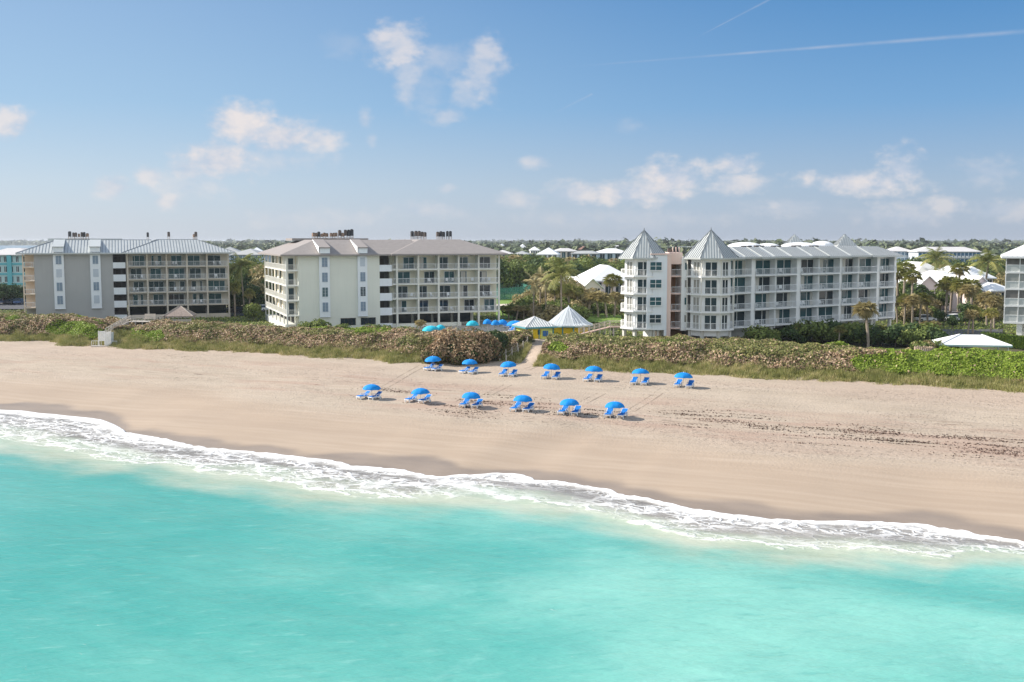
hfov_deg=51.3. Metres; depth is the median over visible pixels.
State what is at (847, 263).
sliding door
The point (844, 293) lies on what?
sliding door
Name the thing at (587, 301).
tree
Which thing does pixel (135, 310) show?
ground window
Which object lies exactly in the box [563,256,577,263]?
tree
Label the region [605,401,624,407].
beach umbrella
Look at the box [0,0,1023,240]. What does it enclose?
sky
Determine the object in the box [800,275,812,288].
sliding door
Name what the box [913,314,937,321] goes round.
parked car
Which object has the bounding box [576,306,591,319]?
shrub
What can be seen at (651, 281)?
window
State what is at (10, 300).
parked car
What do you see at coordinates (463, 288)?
sliding door
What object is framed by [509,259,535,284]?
tree
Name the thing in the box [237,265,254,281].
tree
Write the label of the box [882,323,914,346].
shrub
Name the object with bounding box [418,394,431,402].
sun lounger
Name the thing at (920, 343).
shrub
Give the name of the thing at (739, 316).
sliding door
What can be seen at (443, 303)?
sliding door
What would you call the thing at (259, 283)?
tree
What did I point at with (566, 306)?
shrub
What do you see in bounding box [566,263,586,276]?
tree
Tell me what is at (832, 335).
shrub
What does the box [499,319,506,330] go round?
pool parasol
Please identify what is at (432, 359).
beach umbrella
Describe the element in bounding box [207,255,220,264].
sliding door
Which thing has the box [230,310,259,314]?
parking lot
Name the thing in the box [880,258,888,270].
sliding door
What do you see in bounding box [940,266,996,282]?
house
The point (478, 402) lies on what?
sun lounger
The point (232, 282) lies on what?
tree
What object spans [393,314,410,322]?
ground window
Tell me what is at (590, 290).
tree
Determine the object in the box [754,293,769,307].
sliding door
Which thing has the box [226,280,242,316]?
palm tree
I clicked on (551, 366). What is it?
beach umbrella
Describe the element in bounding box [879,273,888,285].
sliding door
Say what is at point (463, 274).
sliding door
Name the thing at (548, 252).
distant house
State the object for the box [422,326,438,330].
pool parasol
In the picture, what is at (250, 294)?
palm tree
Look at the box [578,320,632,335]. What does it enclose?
boardwalk
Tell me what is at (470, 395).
beach umbrella
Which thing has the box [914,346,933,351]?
timber enclosure
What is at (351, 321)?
ground window
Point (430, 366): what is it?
sun lounger
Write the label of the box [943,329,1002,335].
parking lot
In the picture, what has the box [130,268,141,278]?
sliding door
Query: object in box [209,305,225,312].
ground window
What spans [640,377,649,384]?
sun lounger
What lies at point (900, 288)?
tree
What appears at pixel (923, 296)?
palm tree
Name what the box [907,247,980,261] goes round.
distant condominium
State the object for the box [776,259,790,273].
sliding door
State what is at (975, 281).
palm tree
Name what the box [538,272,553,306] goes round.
palm tree
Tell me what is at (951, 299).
palm tree
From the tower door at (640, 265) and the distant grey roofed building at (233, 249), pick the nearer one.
the tower door at (640, 265)
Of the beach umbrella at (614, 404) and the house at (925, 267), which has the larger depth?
the house at (925, 267)
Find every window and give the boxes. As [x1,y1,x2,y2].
[130,306,146,314]
[149,306,165,313]
[169,305,185,310]
[189,305,204,313]
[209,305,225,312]
[340,318,355,324]
[361,317,375,324]
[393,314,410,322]
[414,313,430,322]
[434,313,450,321]
[453,312,469,321]
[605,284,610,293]
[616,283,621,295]
[650,262,661,269]
[650,280,660,287]
[650,297,660,304]
[650,315,660,322]
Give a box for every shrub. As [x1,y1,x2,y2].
[242,302,263,320]
[297,321,314,327]
[311,318,331,326]
[333,323,350,327]
[365,324,381,327]
[500,303,522,318]
[510,301,528,316]
[515,296,538,304]
[518,305,535,318]
[529,302,538,308]
[530,306,543,315]
[536,304,560,321]
[540,299,567,310]
[556,297,574,302]
[560,303,583,309]
[569,300,588,313]
[570,307,581,314]
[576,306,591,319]
[587,304,600,314]
[599,304,613,314]
[608,307,622,314]
[742,325,775,339]
[764,329,781,340]
[780,323,811,343]
[781,321,791,339]
[791,319,828,341]
[821,318,840,341]
[823,327,845,341]
[844,321,865,344]
[845,325,869,345]
[852,323,883,344]
[860,326,889,345]
[864,327,887,345]
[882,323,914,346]
[882,329,894,345]
[894,305,902,320]
[896,328,921,347]
[898,302,917,320]
[901,322,922,330]
[906,327,931,341]
[907,310,922,321]
[909,340,931,349]
[913,305,933,320]
[919,322,943,341]
[920,327,949,339]
[923,340,936,348]
[929,305,938,316]
[929,339,943,347]
[930,298,942,309]
[971,308,985,321]
[977,303,1001,309]
[988,308,1003,320]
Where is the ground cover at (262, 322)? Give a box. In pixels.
[0,309,1016,336]
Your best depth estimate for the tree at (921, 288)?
238.56 m
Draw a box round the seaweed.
[381,388,1023,459]
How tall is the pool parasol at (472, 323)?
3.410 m
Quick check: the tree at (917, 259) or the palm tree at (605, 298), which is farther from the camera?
the tree at (917, 259)
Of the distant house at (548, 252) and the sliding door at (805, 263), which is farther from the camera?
the distant house at (548, 252)
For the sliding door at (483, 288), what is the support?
in the cream apartment building at (356, 282)
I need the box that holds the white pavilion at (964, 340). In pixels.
[933,334,1012,350]
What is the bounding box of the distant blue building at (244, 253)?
[229,249,270,263]
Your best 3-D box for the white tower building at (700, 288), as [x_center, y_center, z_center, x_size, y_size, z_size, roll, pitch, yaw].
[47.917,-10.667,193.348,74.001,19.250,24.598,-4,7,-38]
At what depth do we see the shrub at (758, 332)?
169.27 m
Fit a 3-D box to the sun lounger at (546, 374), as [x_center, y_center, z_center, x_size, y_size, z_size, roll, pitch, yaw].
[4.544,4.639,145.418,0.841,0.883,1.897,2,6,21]
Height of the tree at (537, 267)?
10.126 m
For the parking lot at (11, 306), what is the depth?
271.24 m
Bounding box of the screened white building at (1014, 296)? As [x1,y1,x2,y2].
[1000,245,1023,335]
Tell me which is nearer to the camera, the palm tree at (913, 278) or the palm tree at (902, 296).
the palm tree at (902, 296)
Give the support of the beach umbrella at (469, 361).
on the ground at (302, 406)
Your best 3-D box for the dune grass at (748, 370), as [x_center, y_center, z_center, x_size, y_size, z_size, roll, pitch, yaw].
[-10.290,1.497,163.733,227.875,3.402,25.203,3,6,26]
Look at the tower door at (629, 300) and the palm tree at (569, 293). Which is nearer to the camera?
the tower door at (629, 300)
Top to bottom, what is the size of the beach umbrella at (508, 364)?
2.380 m
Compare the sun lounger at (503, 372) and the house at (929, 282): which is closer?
the sun lounger at (503, 372)
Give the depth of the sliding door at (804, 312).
185.33 m
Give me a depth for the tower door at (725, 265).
168.62 m
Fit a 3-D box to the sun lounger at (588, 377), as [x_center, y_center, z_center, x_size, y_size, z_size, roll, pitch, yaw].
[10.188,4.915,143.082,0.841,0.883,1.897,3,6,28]
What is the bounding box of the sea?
[0,410,1023,681]
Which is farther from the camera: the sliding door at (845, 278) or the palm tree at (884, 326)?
the sliding door at (845, 278)
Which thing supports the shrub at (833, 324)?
on the ground at (302, 406)
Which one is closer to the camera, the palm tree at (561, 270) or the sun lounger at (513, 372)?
the sun lounger at (513, 372)
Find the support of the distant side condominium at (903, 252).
on the ground at (302, 406)
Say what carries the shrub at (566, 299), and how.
on the lawn at (589, 319)
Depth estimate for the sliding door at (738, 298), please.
175.38 m
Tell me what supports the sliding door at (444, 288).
in the cream apartment building at (356, 282)
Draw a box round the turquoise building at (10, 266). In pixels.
[0,248,27,288]
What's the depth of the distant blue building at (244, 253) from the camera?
518.60 m
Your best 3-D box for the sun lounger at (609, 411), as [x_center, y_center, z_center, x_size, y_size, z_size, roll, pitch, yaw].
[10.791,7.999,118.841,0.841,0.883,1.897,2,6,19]
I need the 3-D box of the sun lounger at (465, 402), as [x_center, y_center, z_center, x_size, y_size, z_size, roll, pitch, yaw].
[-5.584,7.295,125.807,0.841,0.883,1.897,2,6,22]
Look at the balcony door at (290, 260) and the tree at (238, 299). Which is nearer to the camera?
the balcony door at (290, 260)
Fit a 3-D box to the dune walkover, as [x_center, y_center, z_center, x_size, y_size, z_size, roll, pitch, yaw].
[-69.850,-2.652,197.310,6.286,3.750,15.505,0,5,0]
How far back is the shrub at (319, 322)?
188.70 m
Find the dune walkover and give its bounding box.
[105,314,164,331]
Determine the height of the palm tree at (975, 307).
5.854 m
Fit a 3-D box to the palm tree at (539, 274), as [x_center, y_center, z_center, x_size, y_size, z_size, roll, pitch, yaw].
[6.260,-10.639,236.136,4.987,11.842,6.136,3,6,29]
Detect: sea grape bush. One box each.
[420,341,471,364]
[434,326,493,363]
[460,331,503,363]
[475,329,508,350]
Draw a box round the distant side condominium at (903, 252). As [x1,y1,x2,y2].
[888,247,908,261]
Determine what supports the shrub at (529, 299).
on the ground at (302, 406)
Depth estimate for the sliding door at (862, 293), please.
194.17 m
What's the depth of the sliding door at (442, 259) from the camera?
209.85 m
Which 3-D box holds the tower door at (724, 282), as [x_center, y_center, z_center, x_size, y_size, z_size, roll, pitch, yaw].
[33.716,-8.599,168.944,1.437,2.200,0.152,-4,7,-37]
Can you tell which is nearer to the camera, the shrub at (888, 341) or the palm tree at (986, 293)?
the shrub at (888, 341)
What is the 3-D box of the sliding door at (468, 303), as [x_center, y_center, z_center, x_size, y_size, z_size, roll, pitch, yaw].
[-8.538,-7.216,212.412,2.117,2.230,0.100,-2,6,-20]
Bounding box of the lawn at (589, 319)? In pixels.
[496,299,620,322]
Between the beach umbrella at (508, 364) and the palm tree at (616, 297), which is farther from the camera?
the palm tree at (616, 297)
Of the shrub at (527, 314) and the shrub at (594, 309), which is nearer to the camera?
the shrub at (527, 314)
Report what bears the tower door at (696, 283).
in the white tower building at (700, 288)
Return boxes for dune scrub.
[0,310,1023,381]
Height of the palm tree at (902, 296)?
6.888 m
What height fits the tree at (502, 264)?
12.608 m
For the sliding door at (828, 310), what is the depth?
188.29 m
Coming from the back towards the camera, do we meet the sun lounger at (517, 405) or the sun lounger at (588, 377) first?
the sun lounger at (588, 377)
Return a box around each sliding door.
[129,255,144,265]
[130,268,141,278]
[133,281,143,291]
[133,294,143,304]
[149,281,163,291]
[150,268,160,278]
[151,255,161,265]
[153,294,163,303]
[168,294,184,303]
[169,268,184,277]
[169,281,184,290]
[171,255,181,264]
[187,255,199,264]
[189,268,200,277]
[192,281,201,290]
[193,293,203,303]
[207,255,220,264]
[208,280,224,290]
[208,293,221,302]
[209,268,225,277]
[398,272,409,282]
[398,286,407,297]
[398,300,406,311]
[403,257,413,268]
[419,257,426,267]
[419,286,426,296]
[420,300,427,310]
[424,271,433,282]
[440,257,447,267]
[440,285,450,296]
[440,300,447,310]
[444,271,453,282]
[460,257,467,267]
[460,271,466,281]
[460,285,467,295]
[464,299,473,309]
[480,257,489,267]
[480,271,486,281]
[480,285,489,295]
[484,299,493,309]
[730,277,745,291]
[730,294,744,308]
[730,311,744,325]
[731,260,745,274]
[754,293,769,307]
[754,310,768,324]
[755,260,769,273]
[755,276,769,290]
[775,292,790,302]
[775,309,789,322]
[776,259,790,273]
[776,276,790,289]
[799,307,811,321]
[800,259,812,272]
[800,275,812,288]
[800,291,811,305]
[818,291,832,304]
[818,306,832,319]
[819,259,833,272]
[819,275,833,288]
[840,305,850,318]
[841,274,851,287]
[841,290,851,302]
[842,259,852,271]
[858,274,870,286]
[858,289,870,301]
[859,258,871,270]
[878,288,887,301]
[878,303,887,316]
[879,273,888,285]
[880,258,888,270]
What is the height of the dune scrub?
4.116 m
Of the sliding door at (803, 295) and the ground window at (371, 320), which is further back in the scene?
the ground window at (371, 320)
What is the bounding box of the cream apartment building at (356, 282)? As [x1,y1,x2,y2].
[258,238,507,328]
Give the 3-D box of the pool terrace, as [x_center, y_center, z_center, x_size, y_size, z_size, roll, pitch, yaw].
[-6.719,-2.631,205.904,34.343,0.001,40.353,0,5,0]
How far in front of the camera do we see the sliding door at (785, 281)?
181.43 m
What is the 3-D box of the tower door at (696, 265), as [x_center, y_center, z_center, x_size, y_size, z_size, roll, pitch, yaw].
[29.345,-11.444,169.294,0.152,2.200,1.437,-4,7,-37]
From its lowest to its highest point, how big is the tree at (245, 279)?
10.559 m
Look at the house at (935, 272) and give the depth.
278.37 m
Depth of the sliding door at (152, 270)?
232.28 m
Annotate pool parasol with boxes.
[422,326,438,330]
[437,324,445,330]
[466,320,478,330]
[483,318,491,330]
[491,319,499,328]
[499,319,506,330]
[507,320,519,325]
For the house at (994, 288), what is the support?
on the ground at (302, 406)
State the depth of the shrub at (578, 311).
213.89 m
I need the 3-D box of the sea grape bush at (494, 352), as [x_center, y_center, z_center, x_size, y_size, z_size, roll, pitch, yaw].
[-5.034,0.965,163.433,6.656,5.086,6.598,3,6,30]
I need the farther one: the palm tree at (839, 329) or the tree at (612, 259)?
the tree at (612, 259)
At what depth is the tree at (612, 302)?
251.72 m
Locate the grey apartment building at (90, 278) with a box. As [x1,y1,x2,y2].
[15,238,234,318]
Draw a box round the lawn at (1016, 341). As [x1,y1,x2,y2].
[981,331,1023,348]
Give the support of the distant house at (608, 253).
on the ground at (302, 406)
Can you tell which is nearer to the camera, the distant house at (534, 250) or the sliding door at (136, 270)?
the sliding door at (136, 270)
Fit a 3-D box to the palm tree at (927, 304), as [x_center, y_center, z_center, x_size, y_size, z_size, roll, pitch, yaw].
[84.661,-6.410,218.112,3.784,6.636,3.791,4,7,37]
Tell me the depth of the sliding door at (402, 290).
207.51 m
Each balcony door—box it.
[288,258,292,269]
[288,273,293,284]
[289,288,293,299]
[289,303,293,313]
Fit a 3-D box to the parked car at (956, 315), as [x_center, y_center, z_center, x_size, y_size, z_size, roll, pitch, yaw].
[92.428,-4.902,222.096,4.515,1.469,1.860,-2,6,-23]
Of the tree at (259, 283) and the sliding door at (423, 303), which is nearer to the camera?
the sliding door at (423, 303)
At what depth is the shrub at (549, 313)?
213.06 m
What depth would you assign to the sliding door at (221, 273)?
236.69 m
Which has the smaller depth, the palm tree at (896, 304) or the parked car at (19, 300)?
the palm tree at (896, 304)
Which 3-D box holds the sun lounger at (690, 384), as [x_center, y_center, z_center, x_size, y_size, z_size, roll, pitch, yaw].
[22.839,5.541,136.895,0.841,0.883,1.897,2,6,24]
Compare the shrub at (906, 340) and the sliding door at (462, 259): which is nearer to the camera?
the shrub at (906, 340)
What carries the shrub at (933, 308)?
on the ground at (302, 406)
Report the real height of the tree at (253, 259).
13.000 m
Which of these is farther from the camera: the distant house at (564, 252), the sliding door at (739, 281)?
the distant house at (564, 252)
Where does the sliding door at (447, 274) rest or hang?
in the cream apartment building at (356, 282)
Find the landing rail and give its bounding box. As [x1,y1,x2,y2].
[91,341,111,346]
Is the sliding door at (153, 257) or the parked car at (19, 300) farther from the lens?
the parked car at (19, 300)
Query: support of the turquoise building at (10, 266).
on the ground at (302, 406)
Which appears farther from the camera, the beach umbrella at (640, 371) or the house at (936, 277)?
the house at (936, 277)
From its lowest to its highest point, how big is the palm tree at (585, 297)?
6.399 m
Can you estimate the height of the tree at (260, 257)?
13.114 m
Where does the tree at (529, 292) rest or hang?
on the lawn at (589, 319)
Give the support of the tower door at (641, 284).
in the white tower building at (700, 288)
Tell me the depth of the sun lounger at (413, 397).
129.91 m
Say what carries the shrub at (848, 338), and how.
on the ground at (302, 406)
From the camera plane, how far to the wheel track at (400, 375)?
148.03 m
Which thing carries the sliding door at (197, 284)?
in the grey apartment building at (90, 278)
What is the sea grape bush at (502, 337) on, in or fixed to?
on the ground at (302, 406)
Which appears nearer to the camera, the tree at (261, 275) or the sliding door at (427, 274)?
the sliding door at (427, 274)
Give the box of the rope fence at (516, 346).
[499,337,527,359]
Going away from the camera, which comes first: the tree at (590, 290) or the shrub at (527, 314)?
the shrub at (527, 314)
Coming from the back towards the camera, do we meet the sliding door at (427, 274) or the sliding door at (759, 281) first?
the sliding door at (427, 274)
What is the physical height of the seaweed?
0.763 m
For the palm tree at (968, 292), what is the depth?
221.58 m
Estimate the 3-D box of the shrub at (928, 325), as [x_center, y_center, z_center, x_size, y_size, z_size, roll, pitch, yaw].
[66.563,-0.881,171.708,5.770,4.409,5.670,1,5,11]
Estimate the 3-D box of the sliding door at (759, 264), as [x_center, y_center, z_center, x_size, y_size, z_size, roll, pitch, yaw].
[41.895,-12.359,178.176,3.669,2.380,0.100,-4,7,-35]
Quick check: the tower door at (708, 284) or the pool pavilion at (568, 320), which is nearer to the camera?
the tower door at (708, 284)
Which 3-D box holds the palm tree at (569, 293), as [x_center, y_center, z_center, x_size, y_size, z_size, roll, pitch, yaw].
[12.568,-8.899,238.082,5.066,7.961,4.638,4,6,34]
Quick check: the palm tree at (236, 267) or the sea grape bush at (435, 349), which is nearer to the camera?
the sea grape bush at (435, 349)
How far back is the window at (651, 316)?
170.61 m
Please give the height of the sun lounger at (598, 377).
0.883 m
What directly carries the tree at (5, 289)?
on the ground at (302, 406)
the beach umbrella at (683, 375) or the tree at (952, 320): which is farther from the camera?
the tree at (952, 320)
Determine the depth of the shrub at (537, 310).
227.58 m
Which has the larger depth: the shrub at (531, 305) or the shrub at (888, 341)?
the shrub at (531, 305)
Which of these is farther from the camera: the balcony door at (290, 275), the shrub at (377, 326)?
the balcony door at (290, 275)
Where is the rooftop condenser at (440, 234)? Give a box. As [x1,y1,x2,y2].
[439,231,442,238]
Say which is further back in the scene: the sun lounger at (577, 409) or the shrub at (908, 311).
the shrub at (908, 311)
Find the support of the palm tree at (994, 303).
on the ground at (302, 406)
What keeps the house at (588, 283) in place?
on the ground at (302, 406)
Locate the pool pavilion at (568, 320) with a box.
[549,305,592,334]
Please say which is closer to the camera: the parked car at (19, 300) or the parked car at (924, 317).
the parked car at (924, 317)
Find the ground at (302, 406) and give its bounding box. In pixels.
[0,244,1023,541]
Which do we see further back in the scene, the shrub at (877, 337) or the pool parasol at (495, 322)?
the pool parasol at (495, 322)
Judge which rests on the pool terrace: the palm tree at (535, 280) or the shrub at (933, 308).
the palm tree at (535, 280)
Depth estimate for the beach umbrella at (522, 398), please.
121.69 m
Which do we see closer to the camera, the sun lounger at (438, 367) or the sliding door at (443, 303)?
the sun lounger at (438, 367)
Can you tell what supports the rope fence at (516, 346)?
on the ground at (302, 406)
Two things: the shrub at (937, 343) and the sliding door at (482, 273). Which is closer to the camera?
the shrub at (937, 343)
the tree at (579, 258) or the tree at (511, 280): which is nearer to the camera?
the tree at (511, 280)
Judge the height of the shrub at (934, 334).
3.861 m
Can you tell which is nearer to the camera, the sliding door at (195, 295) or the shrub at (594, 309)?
the sliding door at (195, 295)
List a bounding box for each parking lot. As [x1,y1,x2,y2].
[0,303,23,308]
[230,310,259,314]
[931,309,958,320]
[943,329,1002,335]
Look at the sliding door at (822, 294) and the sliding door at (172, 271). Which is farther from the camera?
the sliding door at (172, 271)
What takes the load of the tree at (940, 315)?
on the ground at (302, 406)
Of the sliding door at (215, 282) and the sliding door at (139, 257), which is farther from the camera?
the sliding door at (215, 282)
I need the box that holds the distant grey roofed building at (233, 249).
[225,247,240,262]
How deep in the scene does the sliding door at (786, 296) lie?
181.61 m
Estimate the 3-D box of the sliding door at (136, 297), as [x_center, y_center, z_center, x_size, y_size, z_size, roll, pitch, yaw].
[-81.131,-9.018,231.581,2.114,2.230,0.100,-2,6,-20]
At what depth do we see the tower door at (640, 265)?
170.69 m
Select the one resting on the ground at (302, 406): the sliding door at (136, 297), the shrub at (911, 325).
the shrub at (911, 325)
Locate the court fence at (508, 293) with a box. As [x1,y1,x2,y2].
[497,283,530,299]
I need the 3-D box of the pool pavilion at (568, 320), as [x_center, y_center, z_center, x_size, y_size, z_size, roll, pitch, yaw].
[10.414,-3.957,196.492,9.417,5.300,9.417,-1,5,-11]
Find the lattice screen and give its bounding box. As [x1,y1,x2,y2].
[98,331,113,345]
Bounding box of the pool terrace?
[395,320,522,331]
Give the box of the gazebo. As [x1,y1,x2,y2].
[163,306,196,321]
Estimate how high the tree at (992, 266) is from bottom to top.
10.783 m
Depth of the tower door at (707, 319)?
168.87 m
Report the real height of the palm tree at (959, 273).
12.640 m
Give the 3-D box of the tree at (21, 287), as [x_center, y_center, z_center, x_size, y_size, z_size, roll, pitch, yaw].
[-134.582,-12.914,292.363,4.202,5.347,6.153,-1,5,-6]
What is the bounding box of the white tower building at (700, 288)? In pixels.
[618,228,902,339]
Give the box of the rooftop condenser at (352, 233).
[350,229,353,238]
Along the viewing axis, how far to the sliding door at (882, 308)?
197.71 m
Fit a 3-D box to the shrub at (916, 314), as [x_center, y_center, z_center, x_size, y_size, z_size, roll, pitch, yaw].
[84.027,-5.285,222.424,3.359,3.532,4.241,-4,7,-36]
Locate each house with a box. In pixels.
[517,251,530,255]
[529,247,540,253]
[536,248,559,257]
[555,248,576,257]
[568,276,604,290]
[570,251,600,258]
[575,265,624,299]
[596,248,624,260]
[898,274,941,307]
[903,261,941,274]
[922,270,949,274]
[926,273,988,309]
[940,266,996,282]
[981,282,1004,301]
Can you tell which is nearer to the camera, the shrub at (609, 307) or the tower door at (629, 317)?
the tower door at (629, 317)
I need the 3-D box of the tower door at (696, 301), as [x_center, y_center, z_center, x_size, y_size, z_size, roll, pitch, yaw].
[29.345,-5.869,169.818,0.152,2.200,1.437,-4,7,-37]
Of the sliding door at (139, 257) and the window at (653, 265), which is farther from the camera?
the sliding door at (139, 257)
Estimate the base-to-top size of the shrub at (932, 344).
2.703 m
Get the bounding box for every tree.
[0,282,17,303]
[9,283,25,298]
[18,284,25,298]
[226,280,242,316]
[227,292,247,306]
[229,253,257,306]
[229,270,256,305]
[229,275,240,304]
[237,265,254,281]
[238,256,258,266]
[241,282,267,304]
[243,288,256,303]
[247,278,274,303]
[248,264,273,304]
[252,255,266,264]
[254,278,274,302]
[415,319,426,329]
[497,258,509,281]
[497,262,517,287]
[500,305,513,319]
[504,254,526,263]
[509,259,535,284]
[509,294,523,304]
[510,258,527,264]
[510,305,526,319]
[517,263,543,285]
[517,290,535,298]
[521,272,545,315]
[522,253,535,261]
[523,305,530,318]
[525,256,545,288]
[530,266,549,302]
[532,263,551,287]
[536,288,558,299]
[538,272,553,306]
[540,256,561,279]
[540,257,580,310]
[546,283,563,301]
[546,292,566,302]
[562,283,579,302]
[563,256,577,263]
[565,280,584,288]
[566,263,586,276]
[570,255,589,263]
[571,286,584,299]
[572,257,596,275]
[572,284,591,303]
[575,290,595,304]
[577,255,602,266]
[580,291,594,309]
[585,290,603,316]
[594,293,613,317]
[602,273,623,291]
[607,300,622,304]
[608,257,620,263]
[609,291,624,315]
[612,264,624,272]
[833,325,846,340]
[851,301,880,346]
[877,325,887,345]
[895,279,910,295]
[895,295,901,322]
[896,260,917,292]
[896,266,907,295]
[897,293,913,323]
[901,268,923,293]
[903,293,921,323]
[905,282,933,297]
[907,256,922,261]
[914,246,956,270]
[914,292,930,322]
[922,295,934,320]
[929,288,949,310]
[933,309,947,322]
[934,275,958,315]
[943,276,961,313]
[946,315,957,328]
[948,262,970,311]
[949,277,974,312]
[956,301,976,325]
[957,283,979,301]
[963,309,979,334]
[964,305,982,332]
[966,248,1005,279]
[967,278,983,304]
[974,290,995,324]
[981,262,1005,273]
[981,307,999,332]
[983,294,1002,328]
[988,264,1005,275]
[993,271,1004,285]
[993,292,1003,309]
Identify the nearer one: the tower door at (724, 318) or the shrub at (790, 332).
the tower door at (724, 318)
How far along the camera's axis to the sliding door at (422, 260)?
208.37 m
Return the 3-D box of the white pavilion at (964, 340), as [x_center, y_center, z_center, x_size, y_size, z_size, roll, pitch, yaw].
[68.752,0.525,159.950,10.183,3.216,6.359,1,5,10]
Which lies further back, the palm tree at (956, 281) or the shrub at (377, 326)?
the palm tree at (956, 281)
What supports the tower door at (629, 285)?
in the white tower building at (700, 288)
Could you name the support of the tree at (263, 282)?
on the ground at (302, 406)
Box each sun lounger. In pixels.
[356,390,370,399]
[368,391,382,399]
[404,394,418,402]
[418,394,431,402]
[423,363,434,370]
[431,364,443,370]
[458,366,470,373]
[458,398,469,407]
[468,367,478,373]
[471,398,483,407]
[498,369,507,376]
[508,369,517,376]
[509,402,521,411]
[522,402,534,411]
[540,371,549,378]
[551,371,560,379]
[557,405,568,414]
[570,405,581,415]
[582,373,592,381]
[594,374,602,381]
[603,408,613,417]
[616,408,627,418]
[629,377,637,384]
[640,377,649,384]
[673,379,682,386]
[685,380,694,388]
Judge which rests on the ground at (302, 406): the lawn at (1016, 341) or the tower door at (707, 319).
the lawn at (1016, 341)
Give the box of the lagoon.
[0,245,37,249]
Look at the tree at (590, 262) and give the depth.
342.73 m
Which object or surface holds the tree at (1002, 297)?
on the ground at (302, 406)
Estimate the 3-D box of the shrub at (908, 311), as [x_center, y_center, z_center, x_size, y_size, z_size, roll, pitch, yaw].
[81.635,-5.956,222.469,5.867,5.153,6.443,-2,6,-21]
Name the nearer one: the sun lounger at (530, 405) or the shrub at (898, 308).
the sun lounger at (530, 405)
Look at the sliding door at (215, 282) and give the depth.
236.86 m
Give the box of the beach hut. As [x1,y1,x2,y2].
[512,316,556,338]
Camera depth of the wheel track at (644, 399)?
128.03 m
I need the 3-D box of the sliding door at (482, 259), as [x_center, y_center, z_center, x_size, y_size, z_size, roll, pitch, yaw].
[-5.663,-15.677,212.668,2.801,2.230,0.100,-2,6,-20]
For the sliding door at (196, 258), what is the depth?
234.73 m
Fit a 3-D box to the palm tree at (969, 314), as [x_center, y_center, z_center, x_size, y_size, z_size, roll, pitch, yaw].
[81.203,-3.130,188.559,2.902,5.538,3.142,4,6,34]
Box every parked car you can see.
[5,298,18,303]
[13,298,25,303]
[231,306,242,311]
[261,305,270,310]
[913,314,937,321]
[946,314,959,320]
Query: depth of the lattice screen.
187.29 m
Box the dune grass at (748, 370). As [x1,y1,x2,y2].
[0,324,1023,392]
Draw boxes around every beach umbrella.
[363,384,380,390]
[411,388,429,398]
[425,356,440,366]
[462,359,476,364]
[462,392,479,398]
[500,361,515,371]
[513,395,531,401]
[543,363,559,372]
[560,398,578,414]
[585,366,602,380]
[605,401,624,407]
[632,368,648,381]
[674,372,692,380]
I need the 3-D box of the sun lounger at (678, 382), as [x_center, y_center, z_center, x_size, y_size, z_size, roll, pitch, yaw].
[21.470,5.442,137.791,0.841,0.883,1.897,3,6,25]
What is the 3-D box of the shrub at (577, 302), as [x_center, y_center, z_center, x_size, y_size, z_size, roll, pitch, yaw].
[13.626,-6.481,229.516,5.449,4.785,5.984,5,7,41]
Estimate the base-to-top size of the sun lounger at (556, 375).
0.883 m
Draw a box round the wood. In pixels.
[0,237,1023,262]
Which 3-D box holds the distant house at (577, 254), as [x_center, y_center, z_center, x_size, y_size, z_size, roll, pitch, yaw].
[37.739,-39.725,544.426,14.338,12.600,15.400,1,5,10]
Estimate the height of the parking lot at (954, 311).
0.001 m
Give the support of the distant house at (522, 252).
on the ground at (302, 406)
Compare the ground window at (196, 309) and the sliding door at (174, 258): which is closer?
the sliding door at (174, 258)
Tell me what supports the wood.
on the ground at (302, 406)
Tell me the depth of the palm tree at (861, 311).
168.19 m
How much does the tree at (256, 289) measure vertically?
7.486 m
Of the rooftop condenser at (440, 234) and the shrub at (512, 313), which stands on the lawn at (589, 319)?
the shrub at (512, 313)
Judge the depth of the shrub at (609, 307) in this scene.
239.64 m
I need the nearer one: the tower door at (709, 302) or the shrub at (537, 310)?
the tower door at (709, 302)
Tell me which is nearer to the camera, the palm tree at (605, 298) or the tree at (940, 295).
the palm tree at (605, 298)
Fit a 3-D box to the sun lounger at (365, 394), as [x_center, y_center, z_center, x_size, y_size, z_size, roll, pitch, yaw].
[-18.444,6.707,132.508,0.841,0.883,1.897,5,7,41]
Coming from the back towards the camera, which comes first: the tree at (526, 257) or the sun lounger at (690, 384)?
the tree at (526, 257)
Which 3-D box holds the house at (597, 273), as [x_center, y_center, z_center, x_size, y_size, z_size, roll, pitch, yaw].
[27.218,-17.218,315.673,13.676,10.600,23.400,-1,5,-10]
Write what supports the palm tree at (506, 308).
on the lawn at (589, 319)
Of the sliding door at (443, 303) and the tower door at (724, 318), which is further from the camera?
the sliding door at (443, 303)
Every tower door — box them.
[626,279,632,292]
[626,296,632,309]
[626,313,632,326]
[627,262,632,274]
[636,314,645,327]
[637,262,646,275]
[637,279,645,292]
[637,297,645,309]
[692,315,699,328]
[693,262,699,274]
[693,279,699,292]
[693,297,699,310]
[704,280,717,293]
[704,298,716,310]
[704,315,716,328]
[705,262,717,275]
[721,297,727,310]
[721,315,727,328]
[722,262,728,275]
[722,280,727,293]
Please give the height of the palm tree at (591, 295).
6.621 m
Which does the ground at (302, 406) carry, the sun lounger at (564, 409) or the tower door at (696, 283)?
the sun lounger at (564, 409)
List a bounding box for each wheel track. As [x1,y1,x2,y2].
[381,365,424,386]
[628,392,662,411]
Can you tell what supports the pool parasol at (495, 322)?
on the ground at (302, 406)
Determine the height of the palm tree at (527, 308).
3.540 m
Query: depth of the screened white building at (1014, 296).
180.48 m
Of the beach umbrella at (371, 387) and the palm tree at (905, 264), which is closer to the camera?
the beach umbrella at (371, 387)
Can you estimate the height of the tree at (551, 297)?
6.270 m

